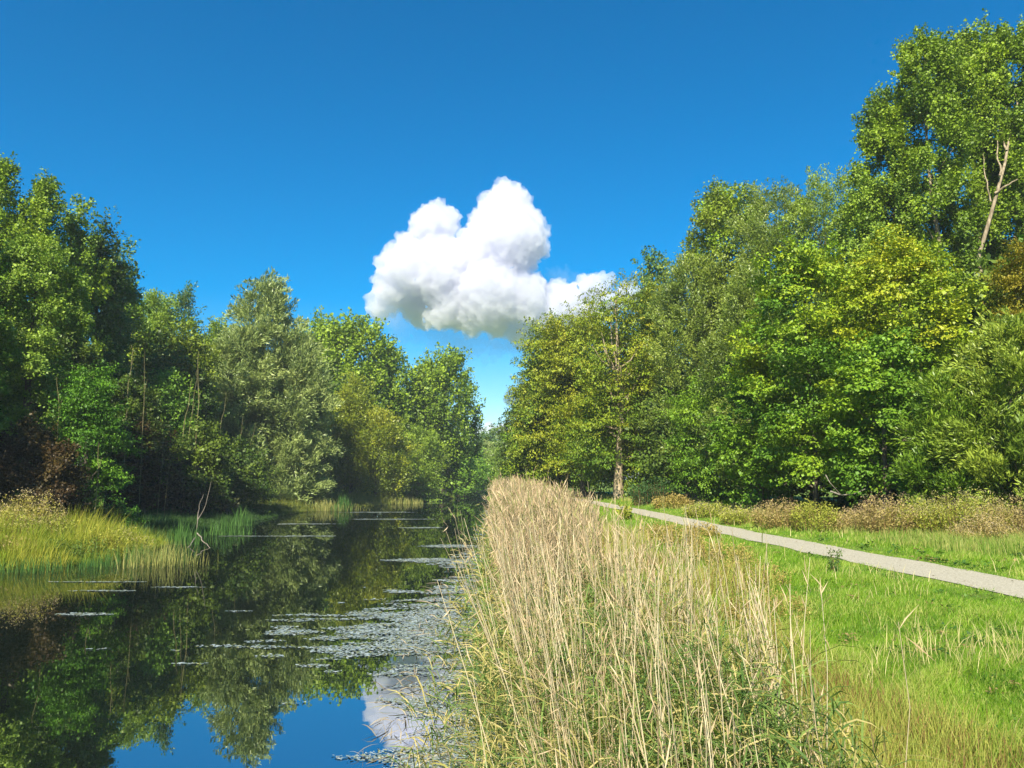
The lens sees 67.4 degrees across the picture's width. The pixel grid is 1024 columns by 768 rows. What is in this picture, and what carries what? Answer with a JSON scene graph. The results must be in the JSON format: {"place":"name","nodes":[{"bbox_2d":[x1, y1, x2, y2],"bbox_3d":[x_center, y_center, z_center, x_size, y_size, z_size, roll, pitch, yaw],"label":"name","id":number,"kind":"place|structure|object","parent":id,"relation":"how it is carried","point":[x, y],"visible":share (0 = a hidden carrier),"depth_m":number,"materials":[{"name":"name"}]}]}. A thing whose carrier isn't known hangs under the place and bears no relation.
{"place":"outdoors","nodes":[
{"label":"outdoors","id":0,"kind":"place"},
{"bbox_2d":[0,497,516,767],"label":"water","id":1,"kind":"structure","parent":0,"point":[130,696],"depth_m":13.44,"materials":[{"name":"black liquid"}]},
{"bbox_2d":[0,551,87,573],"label":"water sedge","id":2,"kind":"object","parent":1,"relation":"on","point":[21,569],"visible":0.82,"depth_m":24.94,"materials":[{"name":"green plant"}]},
{"bbox_2d":[107,537,208,571],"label":"water sedge","id":3,"kind":"object","parent":1,"relation":"on","point":[162,560],"visible":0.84,"depth_m":26.75,"materials":[{"name":"green plant"}]},
{"bbox_2d":[162,516,211,545],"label":"water sedge","id":4,"kind":"object","parent":1,"relation":"on","point":[185,539],"visible":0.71,"depth_m":35.24,"materials":[{"name":"green plant"}]},
{"bbox_2d":[48,510,522,767],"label":"floating weed","id":5,"kind":"object","parent":1,"relation":"on","point":[405,637],"visible":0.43,"depth_m":14.55,"materials":[{"name":"grey plant"}]},
{"bbox_2d":[350,538,522,767],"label":"drift reeds","id":6,"kind":"object","parent":1,"relation":"on","point":[419,680],"visible":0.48,"depth_m":10.80,"materials":[{"name":"grey plant"}]},
{"bbox_2d":[0,479,1023,767],"bbox_3d":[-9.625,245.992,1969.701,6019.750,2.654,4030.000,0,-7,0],"label":"ground","id":7,"kind":"structure","parent":0,"point":[978,595],"depth_m":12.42,"materials":[{"name":"green plant"}]},
{"bbox_2d":[0,234,29,443],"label":"broadleaf tree","id":8,"kind":"object","parent":7,"relation":"on","point":[12,359],"visible":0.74,"depth_m":37.62,"materials":[{"name":"green plant"}]},
{"bbox_2d":[0,151,39,398],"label":"poplar tree","id":9,"kind":"object","parent":7,"relation":"on","point":[10,227],"visible":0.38,"depth_m":48.77,"materials":[{"name":"green plant"}]},
{"bbox_2d":[0,489,68,531],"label":"golden plant","id":10,"kind":"object","parent":7,"relation":"on","point":[41,510],"visible":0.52,"depth_m":30.07,"materials":[{"name":"yellow plant"}]},
{"bbox_2d":[0,410,83,515],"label":"shrub","id":11,"kind":"object","parent":7,"relation":"on","point":[26,442],"visible":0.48,"depth_m":34.17,"materials":[{"name":"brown plant"}]},
{"bbox_2d":[6,166,80,405],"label":"poplar tree","id":12,"kind":"object","parent":7,"relation":"on","point":[44,191],"visible":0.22,"depth_m":50.26,"materials":[{"name":"green plant"}]},
{"bbox_2d":[0,229,94,499],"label":"broadleaf tree","id":13,"kind":"object","parent":7,"relation":"on","point":[38,378],"visible":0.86,"depth_m":38.89,"materials":[{"name":"green plant"}]},
{"bbox_2d":[21,437,92,521],"bbox_3d":[-19.466,4.577,33.211,2.903,4.674,2.838,0,-7,0],"label":"shrub","id":14,"kind":"object","parent":7,"relation":"on","point":[58,476],"visible":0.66,"depth_m":32.97,"materials":[{"name":"brown plant"}]},
{"bbox_2d":[21,314,114,510],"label":"broadleaf tree","id":15,"kind":"object","parent":7,"relation":"on","point":[76,354],"visible":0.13,"depth_m":46.33,"materials":[{"name":"green plant"}]},
{"bbox_2d":[14,358,148,528],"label":"tree","id":16,"kind":"object","parent":7,"relation":"on","point":[85,439],"visible":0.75,"depth_m":36.22,"materials":[{"name":"green plant"}]},
{"bbox_2d":[56,194,115,427],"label":"poplar tree","id":17,"kind":"object","parent":7,"relation":"on","point":[85,259],"visible":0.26,"depth_m":53.18,"materials":[{"name":"green plant"}]},
{"bbox_2d":[73,205,138,499],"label":"poplar tree","id":18,"kind":"object","parent":7,"relation":"on","point":[109,313],"visible":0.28,"depth_m":55.05,"materials":[{"name":"green plant"}]},
{"bbox_2d":[77,523,140,557],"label":"golden plant","id":19,"kind":"object","parent":7,"relation":"on","point":[111,538],"visible":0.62,"depth_m":28.80,"materials":[{"name":"yellow plant"}]},
{"bbox_2d":[99,235,145,506],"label":"poplar tree","id":20,"kind":"object","parent":7,"relation":"on","point":[125,340],"visible":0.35,"depth_m":58.01,"materials":[{"name":"green plant"}]},
{"bbox_2d":[88,371,164,509],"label":"broadleaf tree","id":21,"kind":"object","parent":7,"relation":"on","point":[136,402],"visible":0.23,"depth_m":53.95,"materials":[{"name":"green plant"}]},
{"bbox_2d":[98,279,155,383],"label":"broadleaf tree","id":22,"kind":"object","parent":7,"relation":"on","point":[137,313],"visible":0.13,"depth_m":63.13,"materials":[{"name":"green plant"}]},
{"bbox_2d":[102,407,194,514],"bbox_3d":[-23.957,5.228,50.810,5.764,7.386,6.157,0,-7,0],"label":"shrub","id":23,"kind":"object","parent":7,"relation":"on","point":[154,444],"visible":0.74,"depth_m":50.13,"materials":[{"name":"green plant"}]},
{"bbox_2d":[123,287,184,459],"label":"broadleaf tree","id":24,"kind":"object","parent":7,"relation":"on","point":[161,318],"visible":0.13,"depth_m":74.63,"materials":[{"name":"green plant"}]},
{"bbox_2d":[93,321,229,504],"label":"broadleaf tree","id":25,"kind":"object","parent":7,"relation":"on","point":[159,356],"visible":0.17,"depth_m":63.73,"materials":[{"name":"green plant"}]},
{"bbox_2d":[133,366,208,507],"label":"broadleaf tree","id":26,"kind":"object","parent":7,"relation":"on","point":[170,402],"visible":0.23,"depth_m":59.27,"materials":[{"name":"green plant"}]},
{"bbox_2d":[169,280,207,364],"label":"slender tree","id":27,"kind":"object","parent":7,"relation":"on","point":[185,296],"visible":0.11,"depth_m":79.31,"materials":[{"name":"green plant"}]},
{"bbox_2d":[159,316,223,432],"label":"broadleaf tree","id":28,"kind":"object","parent":7,"relation":"on","point":[195,344],"visible":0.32,"depth_m":66.50,"materials":[{"name":"green plant"}]},
{"bbox_2d":[161,414,241,513],"bbox_3d":[-21.993,5.900,54.860,5.626,7.417,5.253,-5,-9,36],"label":"shrub","id":29,"kind":"object","parent":7,"relation":"on","point":[208,444],"visible":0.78,"depth_m":53.96,"materials":[{"name":"green plant"}]},
{"bbox_2d":[196,311,249,464],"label":"broadleaf tree","id":30,"kind":"object","parent":7,"relation":"on","point":[214,328],"visible":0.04,"depth_m":80.50,"materials":[{"name":"green plant"}]},
{"bbox_2d":[0,486,458,569],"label":"bank grass","id":31,"kind":"structure","parent":7,"relation":"on","point":[280,507],"depth_m":31.86,"materials":[{"name":"green plant"}]},
{"bbox_2d":[202,434,281,512],"bbox_3d":[-21.831,7.240,61.638,6.514,6.508,6.683,3,-8,-25],"label":"shrub","id":32,"kind":"object","parent":7,"relation":"on","point":[246,468],"visible":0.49,"depth_m":60.70,"materials":[{"name":"green plant"}]},
{"bbox_2d":[200,321,295,499],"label":"willow tree","id":33,"kind":"object","parent":7,"relation":"on","point":[248,356],"visible":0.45,"depth_m":72.85,"materials":[{"name":"green plant"}]},
{"bbox_2d":[208,266,313,501],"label":"willow tree","id":34,"kind":"object","parent":7,"relation":"on","point":[274,307],"visible":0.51,"depth_m":75.68,"materials":[{"name":"green plant"}]},
{"bbox_2d":[259,428,337,506],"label":"shrub","id":35,"kind":"object","parent":7,"relation":"on","point":[316,486],"visible":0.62,"depth_m":73.92,"materials":[{"name":"green plant"}]},
{"bbox_2d":[256,322,346,503],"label":"willow tree","id":36,"kind":"object","parent":7,"relation":"on","point":[313,371],"visible":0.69,"depth_m":75.82,"materials":[{"name":"green plant"}]},
{"bbox_2d":[292,305,347,395],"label":"poplar tree","id":37,"kind":"object","parent":7,"relation":"on","point":[319,320],"visible":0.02,"depth_m":110.62,"materials":[{"name":"green plant"}]},
{"bbox_2d":[312,307,401,437],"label":"poplar tree","id":38,"kind":"object","parent":7,"relation":"on","point":[349,336],"visible":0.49,"depth_m":107.33,"materials":[{"name":"green plant"}]},
{"bbox_2d":[322,370,392,493],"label":"broadleaf tree","id":39,"kind":"object","parent":7,"relation":"on","point":[352,393],"visible":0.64,"depth_m":94.17,"materials":[{"name":"green plant"}]},
{"bbox_2d":[332,403,424,499],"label":"broadleaf tree","id":40,"kind":"object","parent":7,"relation":"on","point":[387,476],"visible":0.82,"depth_m":93.76,"materials":[{"name":"green plant"}]},
{"bbox_2d":[359,334,421,491],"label":"poplar tree","id":41,"kind":"object","parent":7,"relation":"on","point":[401,393],"visible":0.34,"depth_m":111.51,"materials":[{"name":"green plant"}]},
{"bbox_2d":[391,457,448,501],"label":"shrub","id":42,"kind":"object","parent":7,"relation":"on","point":[427,495],"visible":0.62,"depth_m":103.51,"materials":[{"name":"green plant"}]},
{"bbox_2d":[394,418,451,498],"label":"broadleaf tree","id":43,"kind":"object","parent":7,"relation":"on","point":[429,452],"visible":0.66,"depth_m":105.58,"materials":[{"name":"green plant"}]},
{"bbox_2d":[396,354,457,490],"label":"poplar tree","id":44,"kind":"object","parent":7,"relation":"on","point":[423,397],"visible":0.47,"depth_m":115.54,"materials":[{"name":"green plant"}]},
{"bbox_2d":[409,341,479,491],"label":"poplar tree","id":45,"kind":"object","parent":7,"relation":"on","point":[444,374],"visible":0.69,"depth_m":117.27,"materials":[{"name":"green plant"}]},
{"bbox_2d":[437,448,489,498],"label":"shrub","id":46,"kind":"object","parent":7,"relation":"on","point":[456,480],"visible":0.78,"depth_m":118.54,"materials":[{"name":"green plant"}]},
{"bbox_2d":[457,376,489,493],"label":"poplar tree","id":47,"kind":"object","parent":7,"relation":"on","point":[476,425],"visible":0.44,"depth_m":127.52,"materials":[{"name":"green plant"}]},
{"bbox_2d":[500,397,558,492],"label":"broadleaf tree","id":48,"kind":"object","parent":7,"relation":"on","point":[518,457],"visible":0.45,"depth_m":78.88,"materials":[{"name":"green plant"}]},
{"bbox_2d":[485,403,576,487],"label":"broadleaf tree","id":49,"kind":"object","parent":7,"relation":"on","point":[502,430],"visible":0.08,"depth_m":98.53,"materials":[{"name":"green plant"}]},
{"bbox_2d":[502,327,579,491],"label":"broadleaf tree","id":50,"kind":"object","parent":7,"relation":"on","point":[519,389],"visible":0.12,"depth_m":83.47,"materials":[{"name":"green plant"}]},
{"bbox_2d":[503,308,600,495],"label":"broadleaf tree","id":51,"kind":"object","parent":7,"relation":"on","point":[538,385],"visible":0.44,"depth_m":78.19,"materials":[{"name":"green plant"}]},
{"bbox_2d":[529,295,620,496],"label":"broadleaf tree","id":52,"kind":"object","parent":7,"relation":"on","point":[577,342],"visible":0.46,"depth_m":75.21,"materials":[{"name":"green plant"}]},
{"bbox_2d":[543,268,669,499],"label":"oak tree","id":53,"kind":"object","parent":7,"relation":"on","point":[627,384],"visible":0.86,"depth_m":65.77,"materials":[{"name":"green plant"}]},
{"bbox_2d":[580,274,691,488],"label":"broadleaf tree","id":54,"kind":"object","parent":7,"relation":"on","point":[649,323],"visible":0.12,"depth_m":70.24,"materials":[{"name":"green plant"}]},
{"bbox_2d":[625,475,681,505],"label":"tall weed","id":55,"kind":"object","parent":7,"relation":"on","point":[649,494],"visible":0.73,"depth_m":51.15,"materials":[{"name":"green plant"}]},
{"bbox_2d":[630,245,680,494],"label":"poplar tree","id":56,"kind":"object","parent":7,"relation":"on","point":[649,268],"visible":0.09,"depth_m":83.81,"materials":[{"name":"green plant"}]},
{"bbox_2d":[370,506,952,767],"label":"reed leaves","id":57,"kind":"object","parent":7,"relation":"on","point":[486,679],"visible":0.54,"depth_m":6.36,"materials":[{"name":"beige plant"}]},
{"bbox_2d":[636,521,703,546],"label":"wild plant","id":58,"kind":"object","parent":7,"relation":"on","point":[661,534],"visible":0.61,"depth_m":21.24,"materials":[{"name":"beige plant"}]},
{"bbox_2d":[652,491,694,508],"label":"tall weed","id":59,"kind":"object","parent":7,"relation":"on","point":[676,501],"visible":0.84,"depth_m":45.31,"materials":[{"name":"beige plant"}]},
{"bbox_2d":[624,366,735,497],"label":"broadleaf tree","id":60,"kind":"object","parent":7,"relation":"on","point":[655,465],"visible":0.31,"depth_m":60.87,"materials":[{"name":"green plant"}]},
{"bbox_2d":[637,248,735,498],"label":"broadleaf tree","id":61,"kind":"object","parent":7,"relation":"on","point":[674,299],"visible":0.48,"depth_m":59.72,"materials":[{"name":"green plant"}]},
{"bbox_2d":[653,367,743,502],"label":"broadleaf tree","id":62,"kind":"object","parent":7,"relation":"on","point":[709,484],"visible":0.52,"depth_m":49.52,"materials":[{"name":"green plant"}]},
{"bbox_2d":[437,466,967,767],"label":"reed bed","id":63,"kind":"object","parent":7,"relation":"on","point":[550,601],"visible":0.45,"depth_m":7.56,"materials":[{"name":"beige plant"}]},
{"bbox_2d":[682,499,732,518],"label":"tall weed","id":64,"kind":"object","parent":7,"relation":"on","point":[691,511],"visible":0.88,"depth_m":35.36,"materials":[{"name":"green plant"}]},
{"bbox_2d":[668,537,755,567],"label":"wild plant","id":65,"kind":"object","parent":7,"relation":"on","point":[714,555],"visible":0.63,"depth_m":16.49,"materials":[{"name":"beige plant"}]},
{"bbox_2d":[674,175,774,499],"bbox_3d":[18.059,-3.876,62.904,9.642,27.446,9.417,0,-7,0],"label":"broadleaf tree","id":66,"kind":"object","parent":7,"relation":"on","point":[715,203],"visible":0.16,"depth_m":62.57,"materials":[{"name":"green plant"}]},
{"bbox_2d":[717,504,766,525],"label":"tall weed","id":67,"kind":"object","parent":7,"relation":"on","point":[724,517],"visible":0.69,"depth_m":30.19,"materials":[{"name":"green plant"}]},
{"bbox_2d":[692,554,794,593],"bbox_3d":[3.940,3.258,13.218,1.710,0.688,2.642,0,-7,0],"label":"wild plant","id":68,"kind":"object","parent":7,"relation":"on","point":[763,571],"visible":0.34,"depth_m":13.01,"materials":[{"name":"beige plant"}]},
{"bbox_2d":[691,261,796,505],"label":"broadleaf tree","id":69,"kind":"object","parent":7,"relation":"on","point":[741,301],"visible":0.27,"depth_m":46.25,"materials":[{"name":"green plant"}]},
{"bbox_2d":[681,342,824,502],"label":"broadleaf tree","id":70,"kind":"object","parent":7,"relation":"on","point":[766,490],"visible":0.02,"depth_m":53.20,"materials":[{"name":"green plant"}]},
{"bbox_2d":[698,350,812,510],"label":"maple tree","id":71,"kind":"object","parent":7,"relation":"on","point":[732,437],"visible":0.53,"depth_m":37.19,"materials":[{"name":"green plant"}]},
{"bbox_2d":[719,584,813,629],"bbox_3d":[3.430,3.042,10.512,1.231,0.600,1.924,0,-7,0],"label":"wild plant","id":72,"kind":"object","parent":7,"relation":"on","point":[771,605],"visible":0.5,"depth_m":10.32,"materials":[{"name":"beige plant"}]},
{"bbox_2d":[523,509,1023,767],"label":"tall grass","id":73,"kind":"structure","parent":7,"relation":"on","point":[922,725],"depth_m":6.31,"materials":[{"name":"green plant"}]},
{"bbox_2d":[718,176,830,501],"bbox_3d":[19.356,-3.107,54.700,9.117,23.906,8.964,0,-7,0],"label":"broadleaf tree","id":74,"kind":"object","parent":7,"relation":"on","point":[760,245],"visible":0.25,"depth_m":54.57,"materials":[{"name":"green plant"}]},
{"bbox_2d":[747,497,807,529],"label":"tall weed","id":75,"kind":"object","parent":7,"relation":"on","point":[775,519],"visible":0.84,"depth_m":27.43,"materials":[{"name":"beige plant"}]},
{"bbox_2d":[723,222,886,514],"bbox_3d":[13.749,-0.350,35.297,7.853,13.737,7.288,0,-7,0],"label":"maple tree","id":76,"kind":"object","parent":7,"relation":"on","point":[806,279],"visible":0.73,"depth_m":34.59,"materials":[{"name":"green plant"}]},
{"bbox_2d":[787,492,844,531],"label":"tall weed","id":77,"kind":"object","parent":7,"relation":"on","point":[808,518],"visible":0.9,"depth_m":25.96,"materials":[{"name":"green plant"}]},
{"bbox_2d":[614,516,1023,735],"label":"seed stalks","id":78,"kind":"object","parent":7,"relation":"on","point":[959,643],"visible":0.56,"depth_m":7.89,"materials":[{"name":"beige plant"}]},
{"bbox_2d":[772,162,877,504],"bbox_3d":[22.001,-3.487,52.806,7.793,24.149,8.717,0,-7,0],"label":"broadleaf tree","id":79,"kind":"object","parent":7,"relation":"on","point":[818,213],"visible":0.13,"depth_m":52.92,"materials":[{"name":"green plant"}]},
{"bbox_2d":[663,531,1023,766],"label":"meadow herbs","id":80,"kind":"object","parent":7,"relation":"on","point":[933,599],"visible":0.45,"depth_m":9.09,"materials":[{"name":"green plant"}]},
{"bbox_2d":[822,504,873,531],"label":"tall weed","id":81,"kind":"object","parent":7,"relation":"on","point":[847,520],"visible":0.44,"depth_m":25.37,"materials":[{"name":"beige plant"}]},
{"bbox_2d":[790,302,944,509],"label":"broadleaf tree","id":82,"kind":"object","parent":7,"relation":"on","point":[845,503],"visible":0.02,"depth_m":46.31,"materials":[{"name":"green plant"}]},
{"bbox_2d":[810,170,933,507],"bbox_3d":[22.530,-2.750,46.443,7.699,21.264,7.504,0,-7,0],"label":"broadleaf tree","id":83,"kind":"object","parent":7,"relation":"on","point":[848,240],"visible":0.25,"depth_m":46.59,"materials":[{"name":"green plant"}]},
{"bbox_2d":[809,326,942,516],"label":"maple tree","id":84,"kind":"object","parent":7,"relation":"on","point":[857,359],"visible":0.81,"depth_m":29.25,"materials":[{"name":"green plant"}]},
{"bbox_2d":[848,489,920,535],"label":"tall weed","id":85,"kind":"object","parent":7,"relation":"on","point":[865,519],"visible":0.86,"depth_m":23.59,"materials":[{"name":"brown plant"}]},
{"bbox_2d":[840,79,932,306],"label":"poplar tree","id":86,"kind":"object","parent":7,"relation":"on","point":[869,137],"visible":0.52,"depth_m":47.61,"materials":[{"name":"green plant"}]},
{"bbox_2d":[806,224,993,514],"bbox_3d":[16.860,-0.321,33.371,7.691,13.194,7.476,-3,-8,23],"label":"maple tree","id":87,"kind":"object","parent":7,"relation":"on","point":[906,257],"visible":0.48,"depth_m":32.17,"materials":[{"name":"green plant"}]},
{"bbox_2d":[824,310,1007,512],"bbox_3d":[20.090,1.592,37.646,9.194,10.535,8.752,4,-8,-28],"label":"broadleaf tree","id":88,"kind":"object","parent":7,"relation":"on","point":[874,494],"visible":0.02,"depth_m":37.29,"materials":[{"name":"green plant"}]},
{"bbox_2d":[876,494,956,533],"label":"tall weed","id":89,"kind":"object","parent":7,"relation":"on","point":[916,519],"visible":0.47,"depth_m":23.42,"materials":[{"name":"brown plant"}]},
{"bbox_2d":[878,22,994,499],"bbox_3d":[25.427,-7.222,45.246,6.340,29.782,5.953,0,-7,0],"label":"poplar tree","id":90,"kind":"object","parent":7,"relation":"on","point":[926,101],"visible":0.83,"depth_m":45.20,"materials":[{"name":"green plant"}]},
{"bbox_2d":[885,368,1006,524],"bbox_3d":[14.888,2.403,26.585,3.907,6.067,3.831,0,-7,0],"label":"willow bush","id":91,"kind":"object","parent":7,"relation":"on","point":[914,468],"visible":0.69,"depth_m":26.17,"materials":[{"name":"green plant"}]},
{"bbox_2d":[904,252,1023,509],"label":"broadleaf tree","id":92,"kind":"object","parent":7,"relation":"on","point":[980,262],"visible":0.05,"depth_m":39.85,"materials":[{"name":"green plant"}]},
{"bbox_2d":[909,486,1020,535],"bbox_3d":[13.629,3.853,23.168,3.198,1.720,2.383,0,-7,0],"label":"tall weed","id":93,"kind":"object","parent":7,"relation":"on","point":[925,511],"visible":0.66,"depth_m":22.94,"materials":[{"name":"brown plant"}]},
{"bbox_2d":[923,305,1023,528],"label":"willow bush","id":94,"kind":"object","parent":7,"relation":"on","point":[1000,380],"visible":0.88,"depth_m":25.20,"materials":[{"name":"green plant"}]},
{"bbox_2d":[927,8,1023,272],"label":"poplar tree","id":95,"kind":"object","parent":7,"relation":"on","point":[987,60],"visible":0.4,"depth_m":46.75,"materials":[{"name":"green plant"}]},
{"bbox_2d":[945,513,1022,541],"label":"tall weed","id":96,"kind":"object","parent":7,"relation":"on","point":[987,528],"visible":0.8,"depth_m":21.31,"materials":[{"name":"beige plant"}]},
{"bbox_2d":[964,14,1023,249],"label":"poplar tree","id":97,"kind":"object","parent":7,"relation":"on","point":[1014,168],"visible":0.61,"depth_m":45.90,"materials":[{"name":"green plant"}]},
{"bbox_2d":[965,489,1023,535],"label":"tall weed","id":98,"kind":"object","parent":7,"relation":"on","point":[1019,524],"visible":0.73,"depth_m":22.10,"materials":[{"name":"beige plant"}]},
{"bbox_2d":[977,97,1018,325],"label":"leaning poplar","id":99,"kind":"object","parent":7,"relation":"on","point":[991,212],"visible":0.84,"depth_m":43.64,"materials":[{"name":"beige plant"}]},
{"bbox_2d":[974,232,1023,441],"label":"broadleaf tree","id":100,"kind":"object","parent":7,"relation":"on","point":[1014,281],"visible":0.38,"depth_m":32.14,"materials":[{"name":"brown plant"}]},
{"bbox_2d":[0,0,1023,477],"label":"sky","id":101,"kind":"structure","parent":0,"point":[454,172],"materials":[{"name":"blue"}]},
{"bbox_2d":[572,497,1023,597],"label":"path","id":102,"kind":"structure","parent":0,"point":[1003,585],"depth_m":16.73,"materials":[{"name":"grey concrete"}]},
{"bbox_2d":[593,494,1023,556],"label":"rough grass","id":103,"kind":"structure","parent":0,"point":[960,543],"depth_m":20.82,"materials":[{"name":"green plant"}]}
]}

